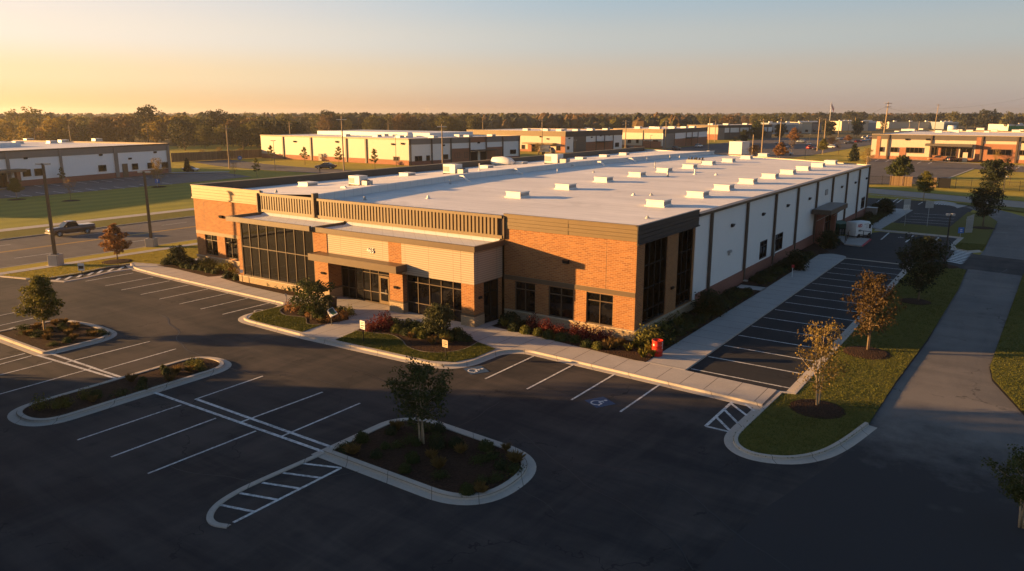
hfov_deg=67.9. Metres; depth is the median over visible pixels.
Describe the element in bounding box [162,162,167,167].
window
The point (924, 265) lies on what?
maple tree
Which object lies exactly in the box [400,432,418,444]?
shrub
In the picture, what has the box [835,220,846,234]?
dumpster
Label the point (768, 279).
shrub
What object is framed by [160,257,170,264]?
round shrub
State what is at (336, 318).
copper bush
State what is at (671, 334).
shrub
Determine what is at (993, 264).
driveway patch
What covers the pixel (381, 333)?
bed edging
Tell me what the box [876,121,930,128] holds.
long building
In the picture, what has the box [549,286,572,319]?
window
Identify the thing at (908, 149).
window
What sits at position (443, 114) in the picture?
tall tree
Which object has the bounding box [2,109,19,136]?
tall tree
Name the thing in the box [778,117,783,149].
utility pole
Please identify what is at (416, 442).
round shrub
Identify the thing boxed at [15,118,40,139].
woodland tree
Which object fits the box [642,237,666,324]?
window
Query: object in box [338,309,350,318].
copper bush
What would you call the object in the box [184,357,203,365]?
shrub
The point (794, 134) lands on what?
maple tree
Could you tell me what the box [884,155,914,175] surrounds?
tree
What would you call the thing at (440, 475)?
shrub
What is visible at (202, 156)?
board fence
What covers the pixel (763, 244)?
window
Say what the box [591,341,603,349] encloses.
round shrub
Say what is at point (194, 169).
parked car
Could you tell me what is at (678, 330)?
round shrub
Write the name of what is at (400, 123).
woodland tree
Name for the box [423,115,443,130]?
woodland tree
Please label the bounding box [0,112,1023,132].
distant forest
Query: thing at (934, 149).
window
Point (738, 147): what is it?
box trailer
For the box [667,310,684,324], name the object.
leafy shrub
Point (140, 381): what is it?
round shrub
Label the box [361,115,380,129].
woodland tree
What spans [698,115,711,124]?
woodland tree
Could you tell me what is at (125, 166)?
door
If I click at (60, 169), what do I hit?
young tree
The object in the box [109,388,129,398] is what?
shrub
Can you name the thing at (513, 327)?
round shrub
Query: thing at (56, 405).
leafy shrub
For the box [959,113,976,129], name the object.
tall tree
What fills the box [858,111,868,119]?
woodland tree
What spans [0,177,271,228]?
mown field
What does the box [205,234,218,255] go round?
window
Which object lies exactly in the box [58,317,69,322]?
grass clump
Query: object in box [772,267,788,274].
shrub
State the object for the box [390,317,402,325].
round shrub
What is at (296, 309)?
copper bush
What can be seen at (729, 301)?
shrub
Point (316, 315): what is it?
round shrub
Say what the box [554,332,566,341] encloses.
round shrub
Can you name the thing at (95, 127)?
woodland tree
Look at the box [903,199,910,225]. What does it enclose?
sign post
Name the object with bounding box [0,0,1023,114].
sky
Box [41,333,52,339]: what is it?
grass clump
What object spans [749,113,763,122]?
woodland tree
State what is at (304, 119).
woodland tree
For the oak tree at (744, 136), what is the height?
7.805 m
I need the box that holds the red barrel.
[652,338,662,356]
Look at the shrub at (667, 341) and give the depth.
53.36 m
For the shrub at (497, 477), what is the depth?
33.70 m
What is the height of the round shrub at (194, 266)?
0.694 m
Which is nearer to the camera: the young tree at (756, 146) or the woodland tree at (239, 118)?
the young tree at (756, 146)
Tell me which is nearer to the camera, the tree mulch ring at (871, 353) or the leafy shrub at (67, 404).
the leafy shrub at (67, 404)
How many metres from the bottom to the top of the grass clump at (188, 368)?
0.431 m
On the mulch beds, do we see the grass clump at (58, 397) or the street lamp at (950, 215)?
the grass clump at (58, 397)
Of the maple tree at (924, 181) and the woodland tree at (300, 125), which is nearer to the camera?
the maple tree at (924, 181)
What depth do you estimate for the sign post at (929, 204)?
108.40 m
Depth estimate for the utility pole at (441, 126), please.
229.51 m
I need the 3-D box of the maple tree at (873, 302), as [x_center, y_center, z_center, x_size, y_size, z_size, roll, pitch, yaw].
[24.325,1.754,51.538,3.926,5.929,4.226,-2,13,-11]
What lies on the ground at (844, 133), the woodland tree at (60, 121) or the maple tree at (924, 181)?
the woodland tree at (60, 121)
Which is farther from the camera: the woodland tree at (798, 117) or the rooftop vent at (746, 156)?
the woodland tree at (798, 117)
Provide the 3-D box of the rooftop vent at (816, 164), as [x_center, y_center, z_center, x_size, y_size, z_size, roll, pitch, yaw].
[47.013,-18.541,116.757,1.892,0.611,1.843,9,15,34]
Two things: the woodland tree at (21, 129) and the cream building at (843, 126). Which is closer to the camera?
the woodland tree at (21, 129)
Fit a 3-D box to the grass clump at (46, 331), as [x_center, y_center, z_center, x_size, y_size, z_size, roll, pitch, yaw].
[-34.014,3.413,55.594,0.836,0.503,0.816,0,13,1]
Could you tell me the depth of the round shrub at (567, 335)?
54.13 m
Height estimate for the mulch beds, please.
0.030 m
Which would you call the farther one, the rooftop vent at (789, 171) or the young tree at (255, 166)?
the young tree at (255, 166)
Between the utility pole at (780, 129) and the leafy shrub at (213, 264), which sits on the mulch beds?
the leafy shrub at (213, 264)
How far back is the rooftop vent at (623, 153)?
147.42 m
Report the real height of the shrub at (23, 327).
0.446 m
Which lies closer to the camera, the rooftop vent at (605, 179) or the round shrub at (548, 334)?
the round shrub at (548, 334)
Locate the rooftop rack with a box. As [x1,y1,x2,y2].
[686,157,703,162]
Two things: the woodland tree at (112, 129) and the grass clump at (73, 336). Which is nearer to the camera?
the grass clump at (73, 336)
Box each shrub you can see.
[12,323,31,330]
[28,392,51,410]
[30,329,43,337]
[46,341,59,346]
[48,398,62,409]
[56,322,67,328]
[59,394,74,408]
[61,336,71,342]
[75,385,91,399]
[88,388,103,398]
[98,330,109,335]
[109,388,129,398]
[134,383,147,390]
[136,379,146,385]
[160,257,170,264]
[161,366,171,374]
[179,262,186,267]
[184,264,191,268]
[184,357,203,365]
[188,257,195,262]
[190,357,205,370]
[191,264,199,269]
[195,365,208,371]
[197,266,205,270]
[198,257,209,266]
[204,267,211,272]
[206,259,217,267]
[210,268,219,273]
[215,260,226,270]
[221,271,233,277]
[222,261,235,271]
[230,268,240,275]
[232,274,238,280]
[297,308,306,315]
[310,306,324,317]
[318,313,328,321]
[333,441,353,453]
[335,305,346,314]
[343,304,355,316]
[353,430,370,443]
[369,448,382,459]
[383,426,397,435]
[388,439,406,449]
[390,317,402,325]
[390,324,402,333]
[398,462,412,473]
[399,327,411,335]
[400,318,411,328]
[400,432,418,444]
[404,451,420,464]
[410,320,420,328]
[410,327,419,337]
[411,422,432,433]
[411,438,421,446]
[416,321,426,331]
[416,329,429,338]
[424,430,446,442]
[428,437,447,449]
[429,421,445,433]
[430,468,452,480]
[439,328,453,342]
[442,328,456,339]
[448,435,464,448]
[453,326,462,331]
[453,330,468,341]
[458,482,476,497]
[463,334,472,341]
[468,453,492,465]
[477,438,494,451]
[482,448,503,462]
[487,470,508,483]
[497,311,521,325]
[502,460,524,476]
[507,322,520,331]
[518,325,531,334]
[519,320,528,326]
[532,327,542,335]
[542,329,555,339]
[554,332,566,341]
[563,332,570,340]
[569,334,581,343]
[580,338,592,347]
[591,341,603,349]
[630,324,658,347]
[638,322,665,340]
[653,318,674,332]
[656,335,678,346]
[657,329,668,337]
[662,321,675,330]
[665,330,680,339]
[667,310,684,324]
[671,325,686,336]
[677,323,698,332]
[680,311,693,321]
[723,289,734,296]
[723,298,739,306]
[727,295,739,303]
[730,286,739,292]
[734,289,753,297]
[741,287,753,293]
[755,270,766,277]
[761,275,776,282]
[771,262,782,268]
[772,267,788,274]
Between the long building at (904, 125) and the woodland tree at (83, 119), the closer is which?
the woodland tree at (83, 119)
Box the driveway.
[704,207,1023,570]
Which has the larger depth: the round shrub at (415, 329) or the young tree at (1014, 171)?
the young tree at (1014, 171)
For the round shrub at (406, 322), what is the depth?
56.89 m
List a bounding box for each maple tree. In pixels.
[11,275,64,329]
[98,223,132,259]
[786,127,802,144]
[795,317,849,404]
[841,267,907,349]
[894,232,955,299]
[916,171,938,199]
[966,180,1007,225]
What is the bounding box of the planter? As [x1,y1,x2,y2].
[322,294,336,310]
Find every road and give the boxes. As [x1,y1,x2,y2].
[0,217,196,267]
[868,188,1023,207]
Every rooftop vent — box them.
[46,140,57,143]
[91,138,102,140]
[298,181,317,185]
[399,172,415,175]
[428,135,437,137]
[480,165,493,167]
[504,190,530,198]
[515,161,527,163]
[554,182,577,189]
[593,176,613,182]
[599,154,610,156]
[619,152,629,154]
[627,171,646,176]
[644,198,672,207]
[656,167,673,172]
[682,164,697,168]
[685,190,710,197]
[701,160,716,164]
[712,183,735,190]
[721,158,735,162]
[738,177,758,183]
[740,155,753,158]
[757,153,769,156]
[760,173,779,178]
[779,169,796,174]
[796,165,811,170]
[811,162,825,166]
[824,160,837,164]
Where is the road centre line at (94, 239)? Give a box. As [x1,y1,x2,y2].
[0,226,193,252]
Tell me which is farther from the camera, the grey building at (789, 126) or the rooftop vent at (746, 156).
the grey building at (789, 126)
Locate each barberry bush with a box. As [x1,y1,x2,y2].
[364,317,377,331]
[370,313,383,330]
[373,310,390,324]
[379,315,394,331]
[523,313,540,328]
[537,316,553,331]
[552,323,567,333]
[566,321,584,336]
[577,321,593,338]
[591,325,604,341]
[599,331,614,341]
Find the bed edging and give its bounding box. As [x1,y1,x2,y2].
[279,305,476,352]
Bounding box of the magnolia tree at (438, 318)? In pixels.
[422,302,455,336]
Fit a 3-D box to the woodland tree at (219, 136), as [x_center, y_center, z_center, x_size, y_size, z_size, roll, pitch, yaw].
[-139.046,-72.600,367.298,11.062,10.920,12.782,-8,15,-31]
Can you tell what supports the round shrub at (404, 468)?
on the mulch beds
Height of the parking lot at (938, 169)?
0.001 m
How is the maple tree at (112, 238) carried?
on the mulch ring at (116, 261)
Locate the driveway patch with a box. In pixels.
[964,254,1023,275]
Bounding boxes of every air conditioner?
[348,175,372,185]
[443,163,467,173]
[544,153,573,165]
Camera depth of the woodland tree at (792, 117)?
832.32 m
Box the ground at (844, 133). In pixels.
[79,114,1023,145]
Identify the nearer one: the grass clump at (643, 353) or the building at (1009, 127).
the grass clump at (643, 353)
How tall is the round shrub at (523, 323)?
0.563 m
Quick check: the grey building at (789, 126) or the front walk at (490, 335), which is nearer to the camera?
the front walk at (490, 335)
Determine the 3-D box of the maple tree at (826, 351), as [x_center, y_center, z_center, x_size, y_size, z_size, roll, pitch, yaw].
[17.061,4.333,41.833,3.374,5.187,3.101,-6,14,-25]
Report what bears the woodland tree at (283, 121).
on the park lawn at (841, 156)
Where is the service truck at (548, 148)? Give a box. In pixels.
[540,145,555,153]
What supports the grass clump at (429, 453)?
on the mulch beds
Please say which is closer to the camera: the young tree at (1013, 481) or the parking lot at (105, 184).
the young tree at (1013, 481)
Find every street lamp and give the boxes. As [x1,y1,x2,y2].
[35,163,63,266]
[137,171,157,246]
[944,213,955,261]
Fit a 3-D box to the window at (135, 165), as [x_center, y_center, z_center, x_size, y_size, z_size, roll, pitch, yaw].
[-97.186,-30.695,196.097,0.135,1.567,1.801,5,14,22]
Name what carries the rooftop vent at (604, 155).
on the warehouse building at (609, 256)
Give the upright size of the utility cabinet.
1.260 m
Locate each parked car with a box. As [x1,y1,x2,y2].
[181,166,199,171]
[314,162,336,168]
[827,144,835,147]
[927,155,945,160]
[945,156,958,161]
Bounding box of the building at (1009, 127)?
[988,123,1023,130]
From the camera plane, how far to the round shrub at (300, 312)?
61.05 m
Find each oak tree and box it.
[739,129,749,140]
[749,121,766,138]
[774,123,786,137]
[821,121,836,136]
[851,119,865,136]
[978,158,1014,182]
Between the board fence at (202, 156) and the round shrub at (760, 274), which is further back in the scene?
the board fence at (202, 156)
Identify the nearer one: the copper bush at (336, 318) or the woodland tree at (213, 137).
the copper bush at (336, 318)
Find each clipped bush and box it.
[165,245,189,265]
[690,288,729,316]
[782,249,809,270]
[815,229,840,248]
[869,203,881,212]
[876,198,895,213]
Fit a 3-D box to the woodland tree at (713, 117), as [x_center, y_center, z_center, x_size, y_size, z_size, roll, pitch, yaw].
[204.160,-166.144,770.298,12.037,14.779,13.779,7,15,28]
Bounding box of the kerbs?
[0,169,981,528]
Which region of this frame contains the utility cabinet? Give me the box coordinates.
[865,207,877,215]
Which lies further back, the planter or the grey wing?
the grey wing
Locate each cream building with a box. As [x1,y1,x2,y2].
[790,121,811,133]
[830,120,853,130]
[862,120,868,130]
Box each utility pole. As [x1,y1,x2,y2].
[222,125,230,168]
[336,116,346,170]
[437,124,446,162]
[760,119,767,152]
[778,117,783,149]
[817,118,822,150]
[883,102,891,132]
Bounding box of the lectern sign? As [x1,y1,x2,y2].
[327,307,337,324]
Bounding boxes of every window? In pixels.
[23,169,30,176]
[34,168,42,175]
[98,165,106,171]
[132,163,137,169]
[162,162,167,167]
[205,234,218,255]
[225,237,237,259]
[415,156,421,160]
[515,281,534,312]
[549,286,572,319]
[586,292,612,326]
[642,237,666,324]
[675,228,692,307]
[759,239,766,259]
[774,232,782,251]
[860,197,864,208]
[890,147,897,151]
[905,147,922,152]
[931,147,937,154]
[940,147,956,155]
[959,148,972,157]
[987,149,1011,154]
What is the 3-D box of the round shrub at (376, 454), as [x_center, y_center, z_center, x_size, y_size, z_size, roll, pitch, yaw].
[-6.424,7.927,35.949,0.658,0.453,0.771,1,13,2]
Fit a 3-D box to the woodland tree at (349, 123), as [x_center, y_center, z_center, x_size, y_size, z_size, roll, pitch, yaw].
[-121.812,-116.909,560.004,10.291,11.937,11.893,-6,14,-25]
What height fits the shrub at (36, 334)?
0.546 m
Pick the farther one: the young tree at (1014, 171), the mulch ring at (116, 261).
the young tree at (1014, 171)
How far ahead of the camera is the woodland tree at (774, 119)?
659.77 m
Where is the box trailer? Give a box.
[729,141,749,154]
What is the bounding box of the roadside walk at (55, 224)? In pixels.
[0,159,1014,274]
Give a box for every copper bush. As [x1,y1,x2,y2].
[284,299,293,310]
[290,305,300,312]
[324,314,335,323]
[332,313,342,322]
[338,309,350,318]
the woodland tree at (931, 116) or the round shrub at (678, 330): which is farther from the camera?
the woodland tree at (931, 116)
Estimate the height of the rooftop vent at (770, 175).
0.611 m
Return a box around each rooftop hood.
[406,132,412,137]
[490,156,514,164]
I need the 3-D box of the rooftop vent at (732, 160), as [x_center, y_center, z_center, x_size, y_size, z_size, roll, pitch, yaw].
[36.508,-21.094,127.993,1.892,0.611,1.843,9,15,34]
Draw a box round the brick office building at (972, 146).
[870,130,1023,162]
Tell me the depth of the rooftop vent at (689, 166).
112.78 m
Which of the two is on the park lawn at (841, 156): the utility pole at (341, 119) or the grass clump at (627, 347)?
the utility pole at (341, 119)
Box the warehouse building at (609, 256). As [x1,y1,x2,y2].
[190,147,871,340]
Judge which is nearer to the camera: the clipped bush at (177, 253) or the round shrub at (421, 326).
the round shrub at (421, 326)
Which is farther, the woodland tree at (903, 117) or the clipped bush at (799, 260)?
the woodland tree at (903, 117)
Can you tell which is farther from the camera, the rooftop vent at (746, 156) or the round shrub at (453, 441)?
the rooftop vent at (746, 156)
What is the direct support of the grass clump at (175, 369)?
on the mulch beds
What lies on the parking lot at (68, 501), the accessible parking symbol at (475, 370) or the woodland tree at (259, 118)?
the accessible parking symbol at (475, 370)
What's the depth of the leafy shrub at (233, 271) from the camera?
75.17 m
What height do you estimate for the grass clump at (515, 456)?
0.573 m
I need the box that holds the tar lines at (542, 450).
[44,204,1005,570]
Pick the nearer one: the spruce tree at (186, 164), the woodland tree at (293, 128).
the spruce tree at (186, 164)
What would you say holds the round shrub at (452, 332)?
on the mulch beds
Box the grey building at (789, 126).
[761,121,798,133]
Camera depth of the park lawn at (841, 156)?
241.61 m
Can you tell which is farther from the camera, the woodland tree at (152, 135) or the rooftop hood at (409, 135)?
the woodland tree at (152, 135)
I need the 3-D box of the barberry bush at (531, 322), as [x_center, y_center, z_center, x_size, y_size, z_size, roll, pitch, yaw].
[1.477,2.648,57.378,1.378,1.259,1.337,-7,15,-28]
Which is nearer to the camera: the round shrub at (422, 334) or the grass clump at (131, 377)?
the grass clump at (131, 377)
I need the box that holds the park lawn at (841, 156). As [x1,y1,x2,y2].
[0,138,1023,254]
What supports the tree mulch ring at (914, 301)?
on the side lawn at (979, 236)
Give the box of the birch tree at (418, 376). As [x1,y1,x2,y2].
[382,351,453,443]
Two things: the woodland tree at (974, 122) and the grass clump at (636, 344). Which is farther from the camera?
the woodland tree at (974, 122)
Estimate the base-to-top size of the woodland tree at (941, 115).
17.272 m
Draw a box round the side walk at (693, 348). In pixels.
[647,201,967,369]
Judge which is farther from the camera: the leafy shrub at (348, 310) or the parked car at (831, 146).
the parked car at (831, 146)
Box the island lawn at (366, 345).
[251,308,494,361]
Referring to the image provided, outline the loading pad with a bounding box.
[838,236,868,246]
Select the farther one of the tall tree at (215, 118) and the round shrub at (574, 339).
the tall tree at (215, 118)
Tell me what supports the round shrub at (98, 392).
on the mulch beds
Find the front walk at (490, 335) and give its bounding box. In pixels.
[132,258,775,403]
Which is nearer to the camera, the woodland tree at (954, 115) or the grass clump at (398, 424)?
the grass clump at (398, 424)
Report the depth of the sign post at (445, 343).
50.51 m
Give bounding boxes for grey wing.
[808,121,821,133]
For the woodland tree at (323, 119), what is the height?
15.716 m
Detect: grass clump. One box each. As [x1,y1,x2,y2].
[23,329,32,335]
[30,323,39,329]
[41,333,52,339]
[42,328,51,333]
[50,320,60,324]
[55,396,67,402]
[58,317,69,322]
[63,328,72,334]
[68,333,78,339]
[69,323,79,329]
[87,330,96,335]
[124,372,138,380]
[163,372,177,380]
[169,364,181,373]
[183,366,193,371]
[342,442,361,453]
[389,419,403,429]
[407,331,415,337]
[425,448,437,457]
[426,336,437,343]
[429,453,446,467]
[439,336,449,342]
[454,442,468,452]
[473,480,489,492]
[500,319,508,325]
[501,442,511,449]
[505,449,525,462]
[602,339,614,348]
[608,337,623,347]
[623,343,632,350]
[631,340,640,347]
[638,347,649,356]
[645,344,651,350]
[649,349,657,355]
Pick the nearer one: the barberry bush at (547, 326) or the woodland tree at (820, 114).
the barberry bush at (547, 326)
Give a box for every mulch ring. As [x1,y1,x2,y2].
[101,259,131,263]
[789,399,845,418]
[842,346,891,359]
[899,298,931,304]
[943,264,958,268]
[971,226,994,228]
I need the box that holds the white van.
[845,220,871,237]
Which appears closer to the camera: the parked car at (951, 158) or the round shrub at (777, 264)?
the round shrub at (777, 264)
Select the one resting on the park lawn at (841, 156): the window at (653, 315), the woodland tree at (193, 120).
the woodland tree at (193, 120)
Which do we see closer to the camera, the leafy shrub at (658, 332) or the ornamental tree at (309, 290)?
the leafy shrub at (658, 332)
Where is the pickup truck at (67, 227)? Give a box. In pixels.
[45,220,95,236]
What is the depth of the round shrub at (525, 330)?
55.88 m
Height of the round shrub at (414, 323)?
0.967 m
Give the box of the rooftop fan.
[947,125,955,130]
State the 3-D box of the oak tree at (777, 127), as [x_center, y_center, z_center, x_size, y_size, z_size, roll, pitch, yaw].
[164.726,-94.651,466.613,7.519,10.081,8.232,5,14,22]
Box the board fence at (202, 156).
[171,149,261,161]
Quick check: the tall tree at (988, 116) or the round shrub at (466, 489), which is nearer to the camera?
the round shrub at (466, 489)
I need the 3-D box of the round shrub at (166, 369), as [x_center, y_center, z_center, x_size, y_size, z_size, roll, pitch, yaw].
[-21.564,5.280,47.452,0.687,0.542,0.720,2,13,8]
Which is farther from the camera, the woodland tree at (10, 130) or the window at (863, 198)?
the woodland tree at (10, 130)
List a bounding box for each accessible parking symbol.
[464,366,489,374]
[585,397,614,407]
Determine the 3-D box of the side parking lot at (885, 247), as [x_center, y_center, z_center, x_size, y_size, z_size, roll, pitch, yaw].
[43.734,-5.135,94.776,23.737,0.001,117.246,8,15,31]
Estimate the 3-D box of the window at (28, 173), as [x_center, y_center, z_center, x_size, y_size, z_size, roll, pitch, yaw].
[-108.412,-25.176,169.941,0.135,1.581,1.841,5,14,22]
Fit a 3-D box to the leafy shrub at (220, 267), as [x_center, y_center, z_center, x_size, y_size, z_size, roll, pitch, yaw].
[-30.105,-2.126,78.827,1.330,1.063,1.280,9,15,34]
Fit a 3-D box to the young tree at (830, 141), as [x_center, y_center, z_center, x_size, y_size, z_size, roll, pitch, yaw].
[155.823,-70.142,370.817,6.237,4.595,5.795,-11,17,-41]
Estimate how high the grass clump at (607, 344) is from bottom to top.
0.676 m
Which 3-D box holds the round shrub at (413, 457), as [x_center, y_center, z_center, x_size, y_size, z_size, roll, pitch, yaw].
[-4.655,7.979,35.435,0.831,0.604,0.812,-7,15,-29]
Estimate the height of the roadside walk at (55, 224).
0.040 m
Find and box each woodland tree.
[0,119,23,140]
[0,120,8,140]
[14,117,34,139]
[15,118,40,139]
[32,124,55,140]
[35,115,72,140]
[51,117,83,140]
[66,121,87,140]
[72,114,91,140]
[83,116,118,141]
[83,121,100,141]
[88,117,116,141]
[95,117,128,141]
[110,114,142,141]
[132,119,153,142]
[141,116,167,142]
[157,115,172,143]
[163,114,189,135]
[163,117,199,149]
[167,123,192,143]
[180,114,206,145]
[194,124,213,147]
[205,116,225,139]
[212,124,235,146]
[218,119,240,145]
[226,115,248,142]
[233,126,250,149]
[236,118,256,137]
[240,120,273,147]
[246,114,269,121]
[247,120,281,143]
[269,116,291,131]
[270,120,287,133]
[278,113,293,121]
[282,125,305,133]
[290,122,308,133]
[296,116,311,133]
[308,114,329,133]
[315,114,335,130]
[328,115,346,129]
[343,119,353,129]
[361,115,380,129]
[373,118,387,129]
[384,115,393,129]
[388,114,409,129]
[406,115,421,130]
[416,112,428,119]
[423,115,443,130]
[425,117,438,130]
[433,115,459,130]
[447,118,463,130]
[457,115,469,130]
[465,114,476,129]
[470,117,489,128]
[580,113,592,117]
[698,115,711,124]
[710,114,719,123]
[719,115,737,123]
[733,115,740,123]
[740,115,749,123]
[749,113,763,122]
[754,115,769,122]
[768,115,779,122]
[777,112,787,122]
[785,113,793,121]
[789,112,800,121]
[792,114,803,121]
[801,112,813,120]
[814,111,828,124]
[827,115,835,120]
[836,113,842,120]
[840,110,860,120]
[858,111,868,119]
[867,115,876,120]
[880,114,891,121]
[891,116,901,121]
[899,114,907,121]
[911,113,922,121]
[922,114,933,121]
[924,112,937,121]
[934,112,947,121]
[944,111,962,125]
[970,112,982,127]
[1001,116,1017,126]
[1002,111,1013,118]
[1009,116,1023,123]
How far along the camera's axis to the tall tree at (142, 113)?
380.35 m
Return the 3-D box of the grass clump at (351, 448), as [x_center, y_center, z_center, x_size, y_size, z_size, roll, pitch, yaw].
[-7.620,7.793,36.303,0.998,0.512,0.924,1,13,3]
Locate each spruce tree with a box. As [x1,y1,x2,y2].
[182,158,192,171]
[847,143,859,161]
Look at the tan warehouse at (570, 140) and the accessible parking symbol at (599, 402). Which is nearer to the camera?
the accessible parking symbol at (599, 402)
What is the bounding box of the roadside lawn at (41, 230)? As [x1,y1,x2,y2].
[0,210,194,238]
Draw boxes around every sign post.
[77,263,84,277]
[360,320,364,340]
[442,339,447,356]
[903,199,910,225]
[925,201,933,223]
[958,227,964,235]
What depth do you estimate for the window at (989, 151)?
248.96 m
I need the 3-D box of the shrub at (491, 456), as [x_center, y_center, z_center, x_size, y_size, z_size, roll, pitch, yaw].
[-0.975,7.958,35.879,1.205,0.447,1.266,-8,15,-32]
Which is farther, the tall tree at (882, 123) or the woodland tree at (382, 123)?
the tall tree at (882, 123)
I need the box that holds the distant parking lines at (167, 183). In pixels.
[5,160,1006,196]
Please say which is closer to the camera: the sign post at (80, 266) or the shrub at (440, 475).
the shrub at (440, 475)
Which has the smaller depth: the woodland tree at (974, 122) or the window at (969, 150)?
the window at (969, 150)
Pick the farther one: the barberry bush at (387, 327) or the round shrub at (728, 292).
the round shrub at (728, 292)
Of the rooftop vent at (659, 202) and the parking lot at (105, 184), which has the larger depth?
the parking lot at (105, 184)
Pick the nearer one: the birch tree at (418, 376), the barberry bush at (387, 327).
the birch tree at (418, 376)
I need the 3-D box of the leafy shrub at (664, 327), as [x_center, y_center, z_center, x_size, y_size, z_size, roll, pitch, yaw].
[11.133,3.021,55.593,1.594,1.342,1.799,-7,15,-30]
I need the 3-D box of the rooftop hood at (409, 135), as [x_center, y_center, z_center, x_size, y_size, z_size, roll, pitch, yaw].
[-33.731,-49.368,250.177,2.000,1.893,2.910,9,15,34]
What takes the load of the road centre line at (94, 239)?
on the road at (67, 250)
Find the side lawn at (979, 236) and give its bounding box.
[734,203,1023,457]
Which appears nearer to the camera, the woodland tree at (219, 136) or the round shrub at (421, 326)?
the round shrub at (421, 326)
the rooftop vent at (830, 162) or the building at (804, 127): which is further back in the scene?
the building at (804, 127)
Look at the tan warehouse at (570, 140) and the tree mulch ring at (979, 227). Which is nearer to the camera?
the tree mulch ring at (979, 227)
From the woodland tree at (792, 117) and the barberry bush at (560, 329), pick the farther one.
the woodland tree at (792, 117)
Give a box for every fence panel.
[889,176,902,185]
[903,176,912,186]
[937,178,950,187]
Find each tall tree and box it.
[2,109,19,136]
[16,106,47,139]
[133,104,163,142]
[202,109,227,143]
[222,113,239,120]
[317,110,335,121]
[434,112,449,129]
[880,120,887,130]
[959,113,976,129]
[974,109,1004,128]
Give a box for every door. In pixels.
[122,164,128,176]
[379,275,389,304]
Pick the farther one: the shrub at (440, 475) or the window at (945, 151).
the window at (945, 151)
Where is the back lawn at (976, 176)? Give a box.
[869,169,1023,200]
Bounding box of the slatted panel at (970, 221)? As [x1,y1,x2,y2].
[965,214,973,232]
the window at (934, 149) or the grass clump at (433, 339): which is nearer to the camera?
the grass clump at (433, 339)
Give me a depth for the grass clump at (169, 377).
46.09 m
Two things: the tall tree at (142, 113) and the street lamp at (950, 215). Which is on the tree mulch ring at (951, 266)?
the street lamp at (950, 215)
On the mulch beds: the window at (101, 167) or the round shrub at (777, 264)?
the round shrub at (777, 264)
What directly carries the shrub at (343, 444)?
on the mulch beds
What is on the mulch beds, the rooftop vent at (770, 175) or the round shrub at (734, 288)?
the round shrub at (734, 288)
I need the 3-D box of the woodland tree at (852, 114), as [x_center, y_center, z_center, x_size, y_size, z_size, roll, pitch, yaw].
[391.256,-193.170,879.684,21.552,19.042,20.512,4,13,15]
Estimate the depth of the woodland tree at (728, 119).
612.60 m
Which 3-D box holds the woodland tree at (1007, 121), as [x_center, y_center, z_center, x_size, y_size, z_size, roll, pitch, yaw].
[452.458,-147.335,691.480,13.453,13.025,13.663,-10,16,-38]
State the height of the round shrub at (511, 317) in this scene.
1.158 m
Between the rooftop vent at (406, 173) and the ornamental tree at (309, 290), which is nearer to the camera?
the ornamental tree at (309, 290)
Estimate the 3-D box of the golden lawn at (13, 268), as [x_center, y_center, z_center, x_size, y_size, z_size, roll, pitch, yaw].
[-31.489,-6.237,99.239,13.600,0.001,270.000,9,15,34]
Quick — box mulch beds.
[0,213,889,497]
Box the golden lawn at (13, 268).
[0,239,197,277]
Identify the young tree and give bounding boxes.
[6,178,24,197]
[57,167,65,180]
[63,179,74,199]
[150,158,164,185]
[251,158,260,171]
[267,145,274,160]
[299,147,309,159]
[334,146,342,159]
[369,148,378,163]
[533,143,544,153]
[746,144,762,155]
[772,142,788,155]
[817,138,828,153]
[827,137,837,143]
[843,135,852,140]
[859,147,874,163]
[979,444,1023,528]
[993,149,1001,159]
[1007,162,1018,184]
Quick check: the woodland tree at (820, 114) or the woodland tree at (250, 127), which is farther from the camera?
the woodland tree at (820, 114)
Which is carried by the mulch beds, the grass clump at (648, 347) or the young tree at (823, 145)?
the grass clump at (648, 347)
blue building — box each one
[865,120,876,130]
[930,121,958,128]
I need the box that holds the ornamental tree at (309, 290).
[284,277,335,319]
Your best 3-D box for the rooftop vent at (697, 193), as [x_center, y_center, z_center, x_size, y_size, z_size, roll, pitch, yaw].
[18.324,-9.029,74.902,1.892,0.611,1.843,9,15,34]
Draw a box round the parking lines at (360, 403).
[0,199,971,522]
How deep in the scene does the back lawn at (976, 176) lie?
168.84 m
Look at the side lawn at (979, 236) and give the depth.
48.28 m
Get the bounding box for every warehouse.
[0,140,171,187]
[260,130,520,165]
[467,128,622,152]
[613,126,707,147]
[687,124,771,139]
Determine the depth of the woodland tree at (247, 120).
374.06 m
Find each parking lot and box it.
[0,173,249,198]
[0,245,1023,570]
[195,138,1023,183]
[687,198,973,390]
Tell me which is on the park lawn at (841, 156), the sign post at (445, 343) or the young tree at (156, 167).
the young tree at (156, 167)

